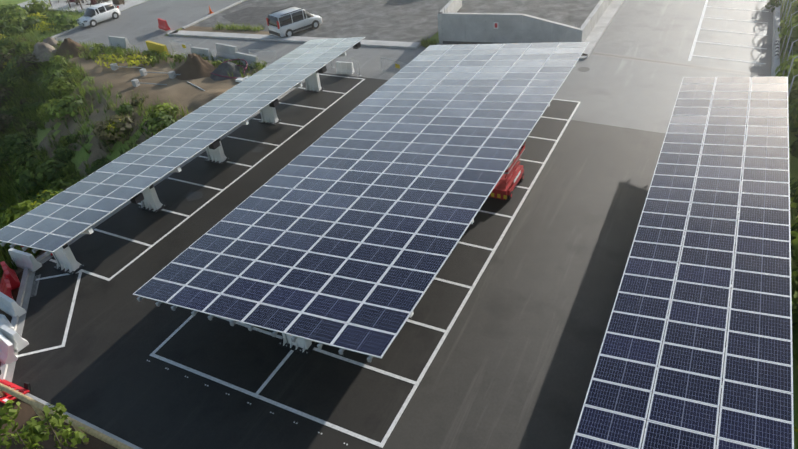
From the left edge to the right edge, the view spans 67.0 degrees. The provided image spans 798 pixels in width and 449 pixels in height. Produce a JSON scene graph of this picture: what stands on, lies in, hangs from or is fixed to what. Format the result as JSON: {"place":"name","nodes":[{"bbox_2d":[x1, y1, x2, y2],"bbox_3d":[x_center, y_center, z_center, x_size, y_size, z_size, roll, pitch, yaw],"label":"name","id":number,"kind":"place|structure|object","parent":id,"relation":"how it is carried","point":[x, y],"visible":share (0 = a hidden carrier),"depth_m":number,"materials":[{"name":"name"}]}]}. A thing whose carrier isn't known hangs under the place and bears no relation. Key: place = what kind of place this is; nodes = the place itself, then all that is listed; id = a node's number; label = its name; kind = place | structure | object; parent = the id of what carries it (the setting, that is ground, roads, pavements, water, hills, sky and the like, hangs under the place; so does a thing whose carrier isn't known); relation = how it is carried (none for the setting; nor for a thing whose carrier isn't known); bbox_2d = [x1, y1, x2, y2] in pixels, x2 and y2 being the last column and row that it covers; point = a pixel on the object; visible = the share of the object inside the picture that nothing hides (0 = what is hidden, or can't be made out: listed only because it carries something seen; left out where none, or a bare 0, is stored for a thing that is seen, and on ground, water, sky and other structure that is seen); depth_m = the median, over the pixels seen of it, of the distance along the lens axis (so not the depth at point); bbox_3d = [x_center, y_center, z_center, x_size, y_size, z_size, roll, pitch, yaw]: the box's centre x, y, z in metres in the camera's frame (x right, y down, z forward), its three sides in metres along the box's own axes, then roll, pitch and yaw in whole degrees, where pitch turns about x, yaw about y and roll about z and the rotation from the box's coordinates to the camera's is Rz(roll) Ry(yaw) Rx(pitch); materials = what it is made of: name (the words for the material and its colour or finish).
{"place":"outdoors","nodes":[
{"label":"outdoors","id":0,"kind":"place"},
{"bbox_2d":[0,270,117,448],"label":"soil","id":1,"kind":"structure","parent":0,"point":[26,413],"depth_m":19.55,"materials":[{"name":"brown soil"}]},
{"bbox_2d":[0,370,30,403],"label":"red white fence","id":2,"kind":"object","parent":1,"relation":"on","point":[26,389],"visible":0.65,"depth_m":20.92,"materials":[{"name":"red plastic"}]},
{"bbox_2d":[0,400,88,448],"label":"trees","id":3,"kind":"object","parent":1,"relation":"on","point":[31,429],"depth_m":16.77,"materials":[{"name":"green plant"}]},
{"bbox_2d":[0,383,133,448],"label":"curb","id":4,"kind":"structure","parent":1,"relation":"on","point":[37,406],"depth_m":18.62,"materials":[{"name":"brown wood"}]},
{"bbox_2d":[18,0,147,10],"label":"patio paving","id":5,"kind":"structure","parent":0,"point":[132,3],"depth_m":65.84,"materials":[{"name":"concrete"}]},
{"bbox_2d":[49,0,124,8],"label":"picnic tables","id":6,"kind":"object","parent":5,"relation":"on","point":[115,2],"depth_m":64.54,"materials":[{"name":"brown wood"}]},
{"bbox_2d":[0,37,265,281],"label":"dirt ground","id":7,"kind":"structure","parent":0,"point":[125,78],"depth_m":43.29,"materials":[{"name":"brown soil"}]},
{"bbox_2d":[0,0,267,259],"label":"slope bushes","id":8,"kind":"object","parent":7,"relation":"on","point":[7,217],"depth_m":43.46,"materials":[{"name":"green plant"}]},
{"bbox_2d":[30,37,252,113],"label":"dirt mounds","id":9,"kind":"object","parent":7,"relation":"on","point":[49,44],"depth_m":44.70,"materials":[{"name":"soil"}]},
{"bbox_2d":[110,63,249,90],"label":"site footings and tubes","id":10,"kind":"object","parent":7,"relation":"on","point":[135,82],"depth_m":44.77,"materials":[{"name":"concrete"}]},
{"bbox_2d":[0,3,437,277],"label":"vegetation","id":11,"kind":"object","parent":7,"relation":"on","point":[26,115],"depth_m":45.20,"materials":[{"name":"green plant"}]},
{"bbox_2d":[11,73,579,448],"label":"asphalt lot","id":12,"kind":"structure","parent":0,"point":[99,370],"depth_m":22.27,"materials":[{"name":"black asphalt"}]},
{"bbox_2d":[0,61,353,400],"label":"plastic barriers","id":13,"kind":"object","parent":12,"relation":"on","point":[11,340],"visible":0.67,"depth_m":24.38,"materials":[{"name":"white"}]},
{"bbox_2d":[52,71,324,274],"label":"canopy posts","id":14,"kind":"object","parent":12,"relation":"on","point":[69,264],"visible":0.27,"depth_m":30.07,"materials":[{"name":"white metal"}]},
{"bbox_2d":[0,52,346,255],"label":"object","id":15,"kind":"object","parent":14,"relation":"on","point":[90,229],"visible":0.1,"depth_m":24.09,"materials":[{"name":"white metal"}]},
{"bbox_2d":[0,37,364,251],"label":"canopy panels","id":16,"kind":"object","parent":15,"relation":"on","point":[57,221],"visible":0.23,"depth_m":28.71,"materials":[{"name":"blue glass"}]},
{"bbox_2d":[186,147,263,200],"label":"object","id":17,"kind":"object","parent":12,"relation":"on","point":[196,195],"depth_m":30.86,"materials":[{"name":"liquid"}]},
{"bbox_2d":[147,360,347,444],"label":"road studs","id":18,"kind":"object","parent":12,"relation":"on","point":[250,403],"visible":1,"depth_m":19.71,"materials":[{"name":"paint"}]},
{"bbox_2d":[53,42,520,343],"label":"canopy junction boxes","id":19,"kind":"object","parent":12,"relation":"on","point":[139,197],"visible":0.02,"depth_m":29.21,"materials":[{"name":"grey plastic"}]},
{"bbox_2d":[278,333,317,355],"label":"canopy posts","id":20,"kind":"object","parent":12,"relation":"on","point":[303,346],"visible":0.21,"depth_m":21.46,"materials":[{"name":"white metal"}]},
{"bbox_2d":[137,65,575,361],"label":"canopy beam ends","id":21,"kind":"object","parent":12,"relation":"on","point":[274,333],"visible":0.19,"depth_m":18.33,"materials":[{"name":"white metal"}]},
{"bbox_2d":[133,42,589,358],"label":"canopy panels","id":22,"kind":"object","parent":21,"relation":"on","point":[278,261],"visible":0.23,"depth_m":23.04,"materials":[{"name":"blue glass"}]},
{"bbox_2d":[16,0,768,447],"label":"parking markings","id":23,"kind":"object","parent":12,"relation":"on","point":[392,426],"visible":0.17,"depth_m":23.41,"materials":[{"name":"paint"}]},
{"bbox_2d":[488,142,524,199],"bbox_3d":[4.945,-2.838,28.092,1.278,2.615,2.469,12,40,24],"label":"car","id":24,"kind":"object","parent":12,"relation":"on","point":[506,184],"depth_m":27.91,"materials":[{"name":"red metal"}]},
{"bbox_2d":[182,0,467,42],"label":"gravel lot","id":25,"kind":"structure","parent":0,"point":[358,15],"depth_m":53.64,"materials":[{"name":"grey gravel"}]},
{"bbox_2d":[266,6,321,37],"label":"silver van","id":26,"kind":"object","parent":25,"relation":"on","point":[278,20],"depth_m":50.07,"materials":[{"name":"grey metal"}]},
{"bbox_2d":[0,0,797,448],"bbox_3d":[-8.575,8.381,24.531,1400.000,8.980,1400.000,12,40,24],"label":"ground","id":27,"kind":"structure","parent":0,"point":[792,140],"depth_m":28.57,"materials":[{"name":"green plant"}]},
{"bbox_2d":[438,0,611,43],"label":"retaining wall","id":28,"kind":"structure","parent":27,"relation":"on","point":[495,33],"depth_m":43.78,"materials":[{"name":"concrete"}]},
{"bbox_2d":[765,0,797,432],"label":"hedge","id":29,"kind":"object","parent":27,"relation":"on","point":[793,128],"visible":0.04,"depth_m":30.54,"materials":[{"name":"green plant"}]},
{"bbox_2d":[771,0,797,96],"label":"boundary wall","id":30,"kind":"structure","parent":27,"relation":"on","point":[776,39],"depth_m":37.81,"materials":[{"name":"concrete"}]},
{"bbox_2d":[55,0,773,135],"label":"concrete pavement","id":31,"kind":"structure","parent":0,"point":[673,46],"depth_m":42.66,"materials":[{"name":"grey concrete"}]},
{"bbox_2d":[76,2,119,26],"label":"white hatchback car","id":32,"kind":"object","parent":31,"relation":"on","point":[103,13],"depth_m":58.58,"materials":[{"name":"white metal"}]},
{"bbox_2d":[145,41,168,55],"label":"traffic barrier","id":33,"kind":"object","parent":31,"relation":"on","point":[163,47],"depth_m":49.50,"materials":[{"name":"yellow plastic"}]},
{"bbox_2d":[157,18,169,30],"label":"traffic barrier","id":34,"kind":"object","parent":31,"relation":"on","point":[161,23],"depth_m":54.66,"materials":[{"name":"red plastic"}]},
{"bbox_2d":[89,36,258,67],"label":"concrete barriers","id":35,"kind":"object","parent":31,"relation":"on","point":[195,50],"depth_m":47.43,"materials":[{"name":"grey concrete"}]},
{"bbox_2d":[0,0,623,448],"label":"kerbs","id":36,"kind":"structure","parent":31,"relation":"on","point":[26,284],"depth_m":41.79,"materials":[{"name":"concrete"}]},
{"bbox_2d":[30,36,765,296],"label":"drain grates","id":37,"kind":"object","parent":31,"relation":"on","point":[34,287],"visible":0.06,"depth_m":38.38,"materials":[{"name":"metal"}]},
{"bbox_2d":[457,0,598,27],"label":"gravel terrace","id":38,"kind":"structure","parent":0,"point":[539,9],"depth_m":47.16,"materials":[{"name":"grey gravel"}]},
{"bbox_2d":[383,120,738,448],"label":"asphalt driveway","id":39,"kind":"structure","parent":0,"point":[517,375],"depth_m":21.91,"materials":[{"name":"grey asphalt"}]},
{"bbox_2d":[715,103,748,446],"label":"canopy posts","id":40,"kind":"object","parent":39,"relation":"on","point":[734,254],"depth_m":21.69,"materials":[{"name":"white metal"}]},
{"bbox_2d":[642,99,744,448],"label":"canopy structure","id":41,"kind":"object","parent":40,"relation":"on","point":[670,301],"depth_m":18.32,"materials":[{"name":"white metal"}]},
{"bbox_2d":[570,77,793,448],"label":"canopy panels","id":42,"kind":"object","parent":41,"relation":"on","point":[756,408],"visible":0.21,"depth_m":18.00,"materials":[{"name":"blue glass"}]}
]}

